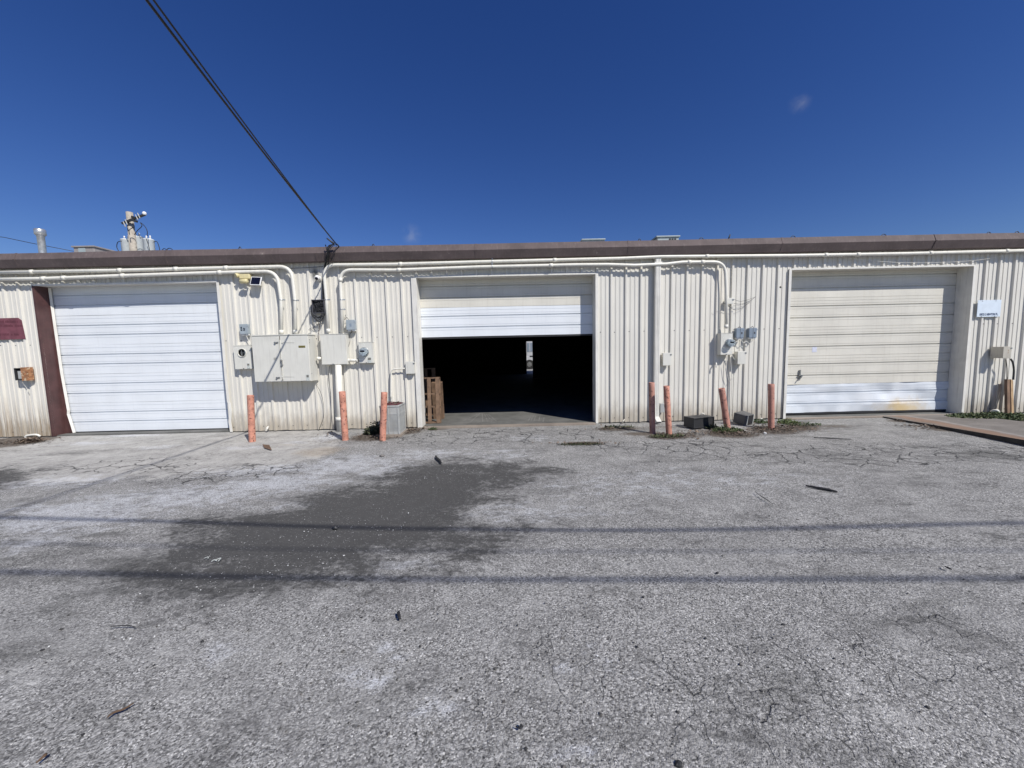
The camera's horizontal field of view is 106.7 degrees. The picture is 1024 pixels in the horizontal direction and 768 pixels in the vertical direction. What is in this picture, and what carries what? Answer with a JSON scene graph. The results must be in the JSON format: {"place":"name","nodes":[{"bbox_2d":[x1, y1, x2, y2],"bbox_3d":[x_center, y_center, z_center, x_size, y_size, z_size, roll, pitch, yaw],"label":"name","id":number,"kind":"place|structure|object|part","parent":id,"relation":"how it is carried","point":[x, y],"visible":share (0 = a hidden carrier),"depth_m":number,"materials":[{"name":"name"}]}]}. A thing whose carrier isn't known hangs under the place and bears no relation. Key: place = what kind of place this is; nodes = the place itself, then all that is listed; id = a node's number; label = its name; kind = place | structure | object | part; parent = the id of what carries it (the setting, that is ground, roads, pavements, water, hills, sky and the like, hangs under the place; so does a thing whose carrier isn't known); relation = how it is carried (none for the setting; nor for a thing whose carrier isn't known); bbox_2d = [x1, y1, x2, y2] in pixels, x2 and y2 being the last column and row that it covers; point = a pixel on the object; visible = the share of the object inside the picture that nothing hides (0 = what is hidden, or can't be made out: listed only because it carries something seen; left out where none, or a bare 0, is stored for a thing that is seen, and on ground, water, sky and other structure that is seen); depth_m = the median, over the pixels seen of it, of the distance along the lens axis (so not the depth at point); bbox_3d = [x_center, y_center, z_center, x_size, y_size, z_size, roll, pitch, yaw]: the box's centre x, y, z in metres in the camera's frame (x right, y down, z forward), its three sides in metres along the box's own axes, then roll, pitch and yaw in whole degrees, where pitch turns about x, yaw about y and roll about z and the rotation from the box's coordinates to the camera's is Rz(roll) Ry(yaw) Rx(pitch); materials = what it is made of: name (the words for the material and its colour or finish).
{"place":"outdoors","nodes":[
{"label":"outdoors","id":0,"kind":"place"},
{"bbox_2d":[3,237,70,250],"bbox_3d":[-33.405,-9.649,25.917,6.940,1.373,0.038,-1,5,0],"label":"overhead line","id":1,"kind":"object","parent":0,"point":[34,243],"visible":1,"depth_m":25.92,"materials":[{"name":"metal"}]},
{"bbox_2d":[0,368,1023,767],"bbox_3d":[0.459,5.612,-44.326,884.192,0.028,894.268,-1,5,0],"label":"ground","id":2,"kind":"structure","parent":0,"point":[284,504],"depth_m":2.43,"materials":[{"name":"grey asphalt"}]},
{"bbox_2d":[17,436,46,443],"bbox_3d":[-9.345,1.090,7.404,0.434,0.159,0.323,-1,5,0],"label":"dead weed","id":3,"kind":"object","parent":2,"relation":"on","point":[30,439],"visible":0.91,"depth_m":7.34,"materials":[{"name":"brown plant"}]},
{"bbox_2d":[24,434,41,437],"bbox_3d":[-9.779,1.089,7.761,0.332,0.154,0.056,-2,5,-4],"label":"pipe stub","id":4,"kind":"object","parent":2,"relation":"on","point":[26,436],"visible":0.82,"depth_m":7.74,"materials":[{"name":"beige paint"}]},
{"bbox_2d":[36,753,46,762],"bbox_3d":[-1.849,1.470,1.498,0.016,0.014,0.032,-1,5,0],"label":"stick","id":5,"kind":"object","parent":2,"relation":"on","point":[42,757],"visible":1,"depth_m":1.50,"materials":[{"name":"brown wood"}]},
{"bbox_2d":[107,702,133,717],"bbox_3d":[-1.742,1.450,1.696,0.017,0.013,0.085,3,7,42],"label":"stick","id":6,"kind":"object","parent":2,"relation":"on","point":[115,711],"visible":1,"depth_m":1.69,"materials":[{"name":"brown wood"}]},
{"bbox_2d":[116,211,165,250],"bbox_3d":[-24.954,-5.936,26.442,3.797,11.500,1.258,-1,5,0],"label":"utility pole","id":7,"kind":"object","parent":2,"relation":"on","point":[132,241],"visible":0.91,"depth_m":25.85,"materials":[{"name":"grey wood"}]},
{"bbox_2d":[247,395,255,441],"bbox_3d":[-4.772,0.667,6.977,0.153,0.934,0.113,-1,5,0],"label":"bollard","id":8,"kind":"object","parent":2,"relation":"on","point":[251,419],"visible":0.95,"depth_m":6.94,"materials":[{"name":"paint"}]},
{"bbox_2d":[262,444,271,449],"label":"dead leaf","id":9,"kind":"object","parent":2,"relation":"on","point":[266,446],"visible":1,"depth_m":6.49,"materials":[{"name":"brown plant"}]},
{"bbox_2d":[335,365,341,431],"bbox_3d":[-3.509,0.287,7.726,0.181,1.355,0.153,-1,5,0],"label":"riser pipe","id":10,"kind":"object","parent":2,"relation":"on","point":[338,375],"visible":0.59,"depth_m":7.67,"materials":[{"name":"white metal"}]},
{"bbox_2d":[339,391,348,440],"bbox_3d":[-3.080,0.614,6.979,0.120,0.960,0.116,-1,5,0],"label":"bollard","id":11,"kind":"object","parent":2,"relation":"on","point":[343,415],"visible":0.96,"depth_m":6.94,"materials":[{"name":"metal"}]},
{"bbox_2d":[362,421,379,434],"bbox_3d":[-2.706,0.860,7.456,0.428,0.300,0.400,2,6,29],"label":"weed clump","id":12,"kind":"object","parent":2,"relation":"on","point":[373,429],"visible":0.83,"depth_m":7.38,"materials":[{"name":"green plant"}]},
{"bbox_2d":[379,392,387,440],"bbox_3d":[-2.319,0.617,6.870,0.193,0.948,0.114,-1,5,0],"label":"bollard","id":13,"kind":"object","parent":2,"relation":"on","point":[383,417],"visible":0.93,"depth_m":6.83,"materials":[{"name":"paint"}]},
{"bbox_2d":[379,402,407,436],"bbox_3d":[-2.297,0.680,7.372,0.416,0.622,0.500,-1,5,0],"label":"air conditioner","id":14,"kind":"object","parent":2,"relation":"on","point":[396,423],"visible":0.76,"depth_m":7.16,"materials":[{"name":"grey paint"}]},
{"bbox_2d":[0,418,935,445],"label":"leaf litter","id":15,"kind":"object","parent":2,"relation":"on","point":[735,432],"visible":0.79,"depth_m":6.99,"materials":[{"name":"brown plant"}]},
{"bbox_2d":[0,233,1023,437],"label":"warehouse building","id":16,"kind":"structure","parent":2,"relation":"on","point":[841,337],"depth_m":7.90,"materials":[{"name":"beige paint"}]},
{"bbox_2d":[0,318,25,339],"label":"maroon sign","id":17,"kind":"object","parent":16,"relation":"attached to","point":[11,328],"visible":1,"depth_m":7.63,"materials":[{"name":"red metal"}]},
{"bbox_2d":[14,367,33,380],"bbox_3d":[-9.836,-0.202,7.675,0.264,0.268,0.106,-1,5,0],"label":"junction box","id":18,"kind":"object","parent":16,"relation":"attached to","point":[24,373],"visible":1,"depth_m":7.64,"materials":[{"name":"orange plastic"}]},
{"bbox_2d":[33,228,46,252],"bbox_3d":[-13.043,-3.559,10.598,0.230,1.474,0.230,-1,5,0],"label":"roof vent pipe","id":19,"kind":"object","parent":16,"relation":"on","point":[40,234],"visible":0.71,"depth_m":10.51,"materials":[{"name":"metal"}]},
{"bbox_2d":[0,267,165,270],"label":"thin wire","id":20,"kind":"object","parent":16,"relation":"attached to","point":[115,268],"visible":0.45,"depth_m":7.53,"materials":[{"name":"metal"}]},
{"bbox_2d":[71,245,113,251],"bbox_3d":[-15.149,-4.208,15.138,0.808,1.648,3.280,-1,5,0],"label":"rooftop unit","id":21,"kind":"object","parent":16,"relation":"on","point":[91,248],"visible":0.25,"depth_m":13.48,"materials":[{"name":"paint"}]},
{"bbox_2d":[51,284,228,432],"bbox_3d":[-7.674,-0.534,8.028,3.713,3.100,0.051,-1,5,0],"label":"overhead door","id":22,"kind":"structure","parent":16,"relation":"in","point":[134,358],"depth_m":8.00,"materials":[{"name":"white paint"}]},
{"bbox_2d":[0,270,284,333],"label":"conduit","id":23,"kind":"object","parent":16,"relation":"attached to","point":[123,275],"visible":1,"depth_m":7.47,"materials":[{"name":"beige metal"}]},
{"bbox_2d":[0,265,298,333],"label":"conduit","id":24,"kind":"object","parent":16,"relation":"attached to","point":[288,269],"visible":0.98,"depth_m":7.46,"materials":[{"name":"beige metal"}]},
{"bbox_2d":[145,0,339,246],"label":"service drop cable","id":25,"kind":"object","parent":16,"relation":"attached to","point":[214,88],"visible":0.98,"depth_m":3.68,"materials":[{"name":"rubber"}]},
{"bbox_2d":[233,345,253,368],"bbox_3d":[-5.399,-0.538,7.684,0.359,0.481,0.112,-1,5,0],"label":"electric meter","id":26,"kind":"object","parent":16,"relation":"attached to","point":[243,356],"visible":0.99,"depth_m":7.65,"materials":[{"name":"beige paint"}]},
{"bbox_2d":[234,273,252,283],"bbox_3d":[-5.305,-2.076,7.514,0.289,0.201,0.174,-1,5,0],"label":"security light","id":27,"kind":"object","parent":16,"relation":"attached to","point":[244,278],"visible":0.94,"depth_m":7.49,"materials":[{"name":"plastic"}]},
{"bbox_2d":[239,324,250,335],"bbox_3d":[-5.356,-1.088,7.647,0.177,0.224,0.087,-1,5,0],"label":"telephone box","id":28,"kind":"object","parent":16,"relation":"attached to","point":[244,329],"visible":1,"depth_m":7.61,"materials":[{"name":"grey plastic"}]},
{"bbox_2d":[250,276,261,284],"bbox_3d":[-5.042,-2.039,7.540,0.216,0.200,0.154,-1,5,0],"label":"solar panel","id":29,"kind":"object","parent":16,"relation":"attached to","point":[256,280],"visible":1,"depth_m":7.49,"materials":[{"name":"black plastic"}]},
{"bbox_2d":[250,334,321,381],"bbox_3d":[-4.451,-0.514,7.567,1.237,0.921,0.368,-1,5,0],"label":"electrical cabinet","id":30,"kind":"object","parent":16,"relation":"attached to","point":[286,358],"visible":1,"depth_m":7.45,"materials":[{"name":"grey metal"}]},
{"bbox_3d":[-4.786,-0.487,7.445,0.533,0.881,0.012,-1,5,0],"label":"door","id":31,"kind":"part","parent":30,"relation":"part of","materials":[{"name":"beige paint"}]},
{"bbox_3d":[-4.235,-0.500,7.449,0.536,0.881,0.012,-1,5,0],"label":"door","id":32,"kind":"part","parent":30,"relation":"part of","materials":[{"name":"beige paint"}]},
{"bbox_2d":[314,275,321,280],"bbox_3d":[-3.861,-2.104,7.564,0.110,0.111,0.126,-1,5,0],"label":"security camera","id":33,"kind":"object","parent":16,"relation":"attached to","point":[317,278],"visible":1,"depth_m":7.53,"materials":[{"name":"white plastic"}]},
{"bbox_2d":[311,299,325,321],"bbox_3d":[-3.855,-1.455,7.613,0.302,0.448,0.112,-1,5,0],"label":"cable box","id":34,"kind":"object","parent":16,"relation":"attached to","point":[318,306],"visible":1,"depth_m":7.58,"materials":[{"name":"black plastic"}]},
{"bbox_2d":[322,244,336,298],"bbox_3d":[-3.587,-2.183,7.455,0.453,1.041,0.146,2,6,35],"label":"cable bundle","id":35,"kind":"object","parent":16,"relation":"attached to","point":[327,254],"visible":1,"depth_m":7.38,"materials":[{"name":"black rubber"}]},
{"bbox_2d":[319,334,358,364],"bbox_3d":[-3.467,-0.699,7.669,0.716,0.616,0.150,-1,5,0],"label":"electrical box","id":36,"kind":"object","parent":16,"relation":"attached to","point":[335,349],"visible":1,"depth_m":7.61,"materials":[{"name":"beige paint"}]},
{"bbox_2d":[346,320,356,330],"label":"telephone box","id":37,"kind":"object","parent":16,"relation":"attached to","point":[351,325],"visible":1,"depth_m":7.61,"materials":[{"name":"grey plastic"}]},
{"bbox_2d":[358,342,374,363],"bbox_3d":[-2.942,-0.626,7.657,0.297,0.429,0.198,-1,5,0],"label":"electric meter","id":38,"kind":"object","parent":16,"relation":"attached to","point":[366,353],"visible":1,"depth_m":7.66,"materials":[{"name":"beige paint"}]},
{"bbox_2d":[390,368,404,397],"bbox_3d":[-2.336,-0.016,7.771,0.326,0.619,0.028,-1,5,0],"label":"thin conduit","id":39,"kind":"object","parent":16,"relation":"attached to","point":[391,380],"visible":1,"depth_m":7.76,"materials":[{"name":"white metal"}]},
{"bbox_2d":[405,362,414,373],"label":"switch box","id":40,"kind":"object","parent":16,"relation":"attached to","point":[410,367],"visible":1,"depth_m":7.72,"materials":[{"name":"beige paint"}]},
{"bbox_2d":[423,368,435,415],"bbox_3d":[-2.153,0.188,9.284,0.610,1.158,0.131,-1,5,0],"label":"wooden pallet","id":41,"kind":"object","parent":16,"relation":"on","point":[433,380],"visible":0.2,"depth_m":9.20,"materials":[{"name":"brown wood"}]},
{"bbox_2d":[424,377,440,423],"bbox_3d":[-1.870,0.355,8.278,0.625,1.009,0.190,-1,5,0],"label":"wooden pallet","id":42,"kind":"object","parent":16,"relation":"on","point":[438,400],"visible":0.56,"depth_m":8.22,"materials":[{"name":"brown wood"}]},
{"bbox_2d":[431,381,444,418],"bbox_3d":[-1.700,0.374,8.743,0.243,0.866,0.248,-1,5,0],"label":"wooden pallet","id":43,"kind":"object","parent":16,"relation":"on","point":[434,400],"visible":0.64,"depth_m":8.69,"materials":[{"name":"brown wood"}]},
{"bbox_2d":[419,276,592,338],"bbox_3d":[-0.114,-1.649,7.998,3.699,1.333,0.054,-1,5,0],"label":"overhead door","id":44,"kind":"structure","parent":16,"relation":"in","point":[540,306],"depth_m":7.98,"materials":[{"name":"beige paint"}]},
{"bbox_2d":[526,341,532,368],"bbox_3d":[2.906,-2.456,30.979,5.300,2.299,2.010,-1,5,0],"label":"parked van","id":45,"kind":"object","parent":16,"relation":"in","point":[529,354],"visible":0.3,"depth_m":30.04,"materials":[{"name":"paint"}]},
{"bbox_3d":[1.653,-2.897,30.011,0.900,0.690,0.030,-1,5,0],"label":"window","id":46,"kind":"part","parent":45,"relation":"part of","materials":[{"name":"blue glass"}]},
{"bbox_2d":[338,260,727,332],"bbox_3d":[0.454,-1.726,7.604,7.791,1.398,0.077,-1,5,0],"label":"conduit","id":47,"kind":"object","parent":16,"relation":"attached to","point":[492,266],"visible":1,"depth_m":7.53,"materials":[{"name":"beige metal"}]},
{"bbox_2d":[580,238,604,241],"bbox_3d":[2.603,-4.090,12.808,0.779,1.205,1.280,-1,5,0],"label":"rooftop unit","id":48,"kind":"object","parent":16,"relation":"on","point":[598,239],"visible":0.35,"depth_m":12.15,"materials":[{"name":"blue paint"}]},
{"bbox_2d":[659,403,664,412],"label":"switch box","id":49,"kind":"object","parent":16,"relation":"attached to","point":[661,407],"visible":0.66,"depth_m":7.84,"materials":[{"name":"grey paint"}]},
{"bbox_2d":[652,235,679,239],"bbox_3d":[4.851,-4.174,12.918,1.061,1.250,1.490,-1,5,0],"label":"rooftop unit","id":50,"kind":"object","parent":16,"relation":"on","point":[674,237],"visible":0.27,"depth_m":12.18,"materials":[{"name":"blue paint"}]},
{"bbox_2d":[661,353,671,365],"bbox_3d":[3.151,-0.507,7.773,0.176,0.257,0.104,-1,5,0],"label":"switch box","id":51,"kind":"object","parent":16,"relation":"attached to","point":[665,359],"visible":1,"depth_m":7.73,"materials":[{"name":"beige paint"}]},
{"bbox_2d":[323,249,1023,332],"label":"conduit","id":52,"kind":"object","parent":16,"relation":"attached to","point":[327,267],"visible":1,"depth_m":7.54,"materials":[{"name":"beige metal"}]},
{"bbox_2d":[717,333,735,354],"bbox_3d":[4.329,-0.804,7.685,0.267,0.445,0.248,-1,5,0],"label":"electric meter","id":53,"kind":"object","parent":16,"relation":"attached to","point":[726,342],"visible":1,"depth_m":7.67,"materials":[{"name":"beige paint"}]},
{"bbox_2d":[730,356,731,420],"bbox_3d":[4.506,0.099,7.854,0.096,1.366,0.017,-3,6,-21],"label":"loose cable","id":54,"kind":"object","parent":16,"relation":"attached to","point":[731,386],"visible":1,"depth_m":7.86,"materials":[{"name":"beige paint"}]},
{"bbox_2d":[728,298,733,303],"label":"switch box","id":55,"kind":"object","parent":16,"relation":"attached to","point":[730,300],"visible":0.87,"depth_m":7.66,"materials":[{"name":"beige paint"}]},
{"bbox_2d":[734,327,744,338],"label":"electrical box","id":56,"kind":"object","parent":16,"relation":"attached to","point":[738,333],"visible":1,"depth_m":7.70,"materials":[{"name":"grey plastic"}]},
{"bbox_2d":[734,351,746,363],"bbox_3d":[4.660,-0.537,7.774,0.176,0.262,0.124,-1,5,0],"label":"switch box","id":57,"kind":"object","parent":16,"relation":"attached to","point":[740,357],"visible":1,"depth_m":7.72,"materials":[{"name":"beige paint"}]},
{"bbox_2d":[747,326,757,338],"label":"electrical box","id":58,"kind":"object","parent":16,"relation":"attached to","point":[751,333],"visible":1,"depth_m":7.71,"materials":[{"name":"grey plastic"}]},
{"bbox_2d":[786,269,956,414],"bbox_3d":[7.525,-0.909,8.123,3.805,3.089,0.125,-1,5,0],"label":"overhead door","id":59,"kind":"structure","parent":16,"relation":"in","point":[866,331],"depth_m":8.12,"materials":[{"name":"beige paint"}]},
{"bbox_2d":[837,252,1017,262],"bbox_3d":[8.313,-2.533,7.665,3.786,0.187,0.007,-1,5,0],"label":"thin wire","id":60,"kind":"object","parent":16,"relation":"attached to","point":[926,262],"visible":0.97,"depth_m":7.67,"materials":[{"name":"beige paint"}]},
{"bbox_2d":[976,300,1001,316],"bbox_3d":[9.740,-1.543,7.777,0.485,0.339,0.014,-1,5,0],"label":"address sign","id":61,"kind":"object","parent":16,"relation":"attached to","point":[988,308],"visible":1,"depth_m":7.78,"materials":[{"name":"white paint"}]},
{"bbox_2d":[990,346,1012,357],"bbox_3d":[9.973,-0.645,7.770,0.176,0.239,0.214,-1,5,0],"label":"switch box","id":62,"kind":"object","parent":16,"relation":"attached to","point":[1000,352],"visible":1,"depth_m":7.70,"materials":[{"name":"metal"}]},
{"bbox_2d":[1005,359,1007,379],"bbox_3d":[10.132,-0.297,7.814,0.084,0.420,0.036,-1,5,0],"label":"loose cable","id":63,"kind":"object","parent":16,"relation":"attached to","point":[1006,370],"visible":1,"depth_m":7.82,"materials":[{"name":"metal"}]},
{"bbox_2d":[1010,359,1014,379],"bbox_3d":[10.162,-0.301,7.735,0.116,0.434,0.053,-1,5,0],"label":"loose cable","id":64,"kind":"object","parent":16,"relation":"attached to","point":[1013,367],"visible":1,"depth_m":7.73,"materials":[{"name":"rubber"}]},
{"bbox_2d":[559,442,599,445],"bbox_3d":[1.130,0.974,6.243,0.770,0.058,0.182,-1,5,0],"label":"weed clump","id":65,"kind":"object","parent":2,"relation":"on","point":[579,443],"visible":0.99,"depth_m":6.23,"materials":[{"name":"green plant"}]},
{"bbox_2d":[649,382,655,433],"bbox_3d":[2.550,0.469,6.935,0.133,1.005,0.104,-1,5,0],"label":"bollard","id":66,"kind":"object","parent":2,"relation":"on","point":[652,407],"visible":0.93,"depth_m":6.89,"materials":[{"name":"metal"}]},
{"bbox_2d":[663,386,671,435],"bbox_3d":[2.749,0.508,6.720,0.169,0.963,0.104,-1,5,0],"label":"bollard","id":67,"kind":"object","parent":2,"relation":"on","point":[667,408],"visible":0.9,"depth_m":6.68,"materials":[{"name":"paint"}]},
{"bbox_2d":[651,432,685,437],"bbox_3d":[2.710,0.897,6.661,0.642,0.081,0.233,-1,5,0],"label":"weed clump","id":68,"kind":"object","parent":2,"relation":"on","point":[660,435],"visible":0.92,"depth_m":6.62,"materials":[{"name":"green plant"}]},
{"bbox_2d":[674,760,681,767],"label":"stone","id":69,"kind":"object","parent":2,"relation":"on","point":[677,763],"visible":1,"depth_m":1.43,"materials":[{"name":"grey stone"}]},
{"bbox_2d":[684,414,713,427],"bbox_3d":[3.618,0.721,7.372,0.484,0.194,0.260,-3,5,-18],"label":"black box","id":70,"kind":"object","parent":2,"relation":"on","point":[698,421],"visible":0.95,"depth_m":7.28,"materials":[{"name":"grey plastic"}]},
{"bbox_2d":[705,422,718,428],"bbox_3d":[3.808,0.783,7.263,0.275,0.142,0.257,-1,5,0],"label":"weed clump","id":71,"kind":"object","parent":2,"relation":"on","point":[710,426],"visible":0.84,"depth_m":7.24,"materials":[{"name":"green plant"}]},
{"bbox_2d":[718,388,730,430],"bbox_3d":[3.926,0.503,7.021,0.256,0.875,0.110,-1,5,0],"label":"bollard","id":72,"kind":"object","parent":2,"relation":"on","point":[724,406],"visible":0.93,"depth_m":6.98,"materials":[{"name":"pink paint"}]},
{"bbox_2d":[712,424,743,432],"bbox_3d":[3.930,0.806,6.958,0.579,0.158,0.376,-1,5,0],"label":"weed clump","id":73,"kind":"object","parent":2,"relation":"on","point":[722,429],"visible":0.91,"depth_m":6.92,"materials":[{"name":"green plant"}]},
{"bbox_2d":[733,411,753,425],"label":"cinder block","id":74,"kind":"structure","parent":2,"relation":"on","point":[743,418],"depth_m":7.48,"materials":[{"name":"grey paint"}]},
{"bbox_2d":[753,419,767,423],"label":"weed clump","id":75,"kind":"object","parent":2,"relation":"on","point":[762,421],"visible":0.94,"depth_m":7.62,"materials":[{"name":"green plant"}]},
{"bbox_2d":[768,384,774,429],"bbox_3d":[4.811,0.453,7.071,0.140,0.914,0.105,-1,5,0],"label":"bollard","id":76,"kind":"object","parent":2,"relation":"on","point":[771,406],"visible":0.96,"depth_m":7.03,"materials":[{"name":"metal"}]},
{"bbox_2d":[776,418,800,424],"bbox_3d":[5.471,0.739,7.542,0.430,0.123,0.279,-1,5,0],"label":"weed clump","id":77,"kind":"object","parent":2,"relation":"on","point":[789,420],"visible":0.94,"depth_m":7.53,"materials":[{"name":"green plant"}]},
{"bbox_2d":[790,422,820,425],"bbox_3d":[5.630,0.771,7.313,0.598,0.099,0.224,-1,5,0],"label":"weed clump","id":78,"kind":"object","parent":2,"relation":"on","point":[803,423],"visible":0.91,"depth_m":7.30,"materials":[{"name":"green plant"}]},
{"bbox_2d":[806,485,837,491],"bbox_3d":[3.317,1.119,4.087,0.267,0.034,0.036,4,7,43],"label":"stick","id":79,"kind":"object","parent":2,"relation":"on","point":[822,488],"visible":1,"depth_m":4.08,"materials":[{"name":"brown wood"}]},
{"bbox_2d":[883,414,1023,445],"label":"ramp","id":80,"kind":"structure","parent":2,"relation":"on","point":[1008,431],"depth_m":6.74,"materials":[{"name":"concrete"}]},
{"bbox_2d":[944,411,1023,420],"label":"weed strip","id":81,"kind":"object","parent":2,"relation":"on","point":[1017,416],"visible":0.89,"depth_m":7.53,"materials":[{"name":"green plant"}]},
{"bbox_2d":[1004,379,1009,413],"bbox_3d":[10.162,0.285,7.817,0.097,0.766,0.338,3,7,40],"label":"board","id":82,"kind":"object","parent":2,"relation":"on","point":[1006,396],"visible":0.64,"depth_m":7.80,"materials":[{"name":"brown wood"}]},
{"bbox_2d":[1008,379,1013,412],"bbox_3d":[10.269,0.280,7.841,0.088,0.747,0.295,3,7,38],"label":"board","id":83,"kind":"object","parent":2,"relation":"on","point":[1011,398],"visible":0.57,"depth_m":7.82,"materials":[{"name":"brown wood"}]},
{"bbox_2d":[0,0,1023,253],"label":"sky","id":84,"kind":"structure","parent":0,"point":[394,122],"materials":[{"name":"blue"}]},
{"bbox_2d":[814,437,850,439],"bbox_3d":[5.217,0.884,6.201,0.502,0.026,0.030,0,5,18],"label":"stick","id":85,"kind":"object","parent":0,"point":[832,438],"visible":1,"depth_m":6.20,"materials":[{"name":"wood"}]}
]}

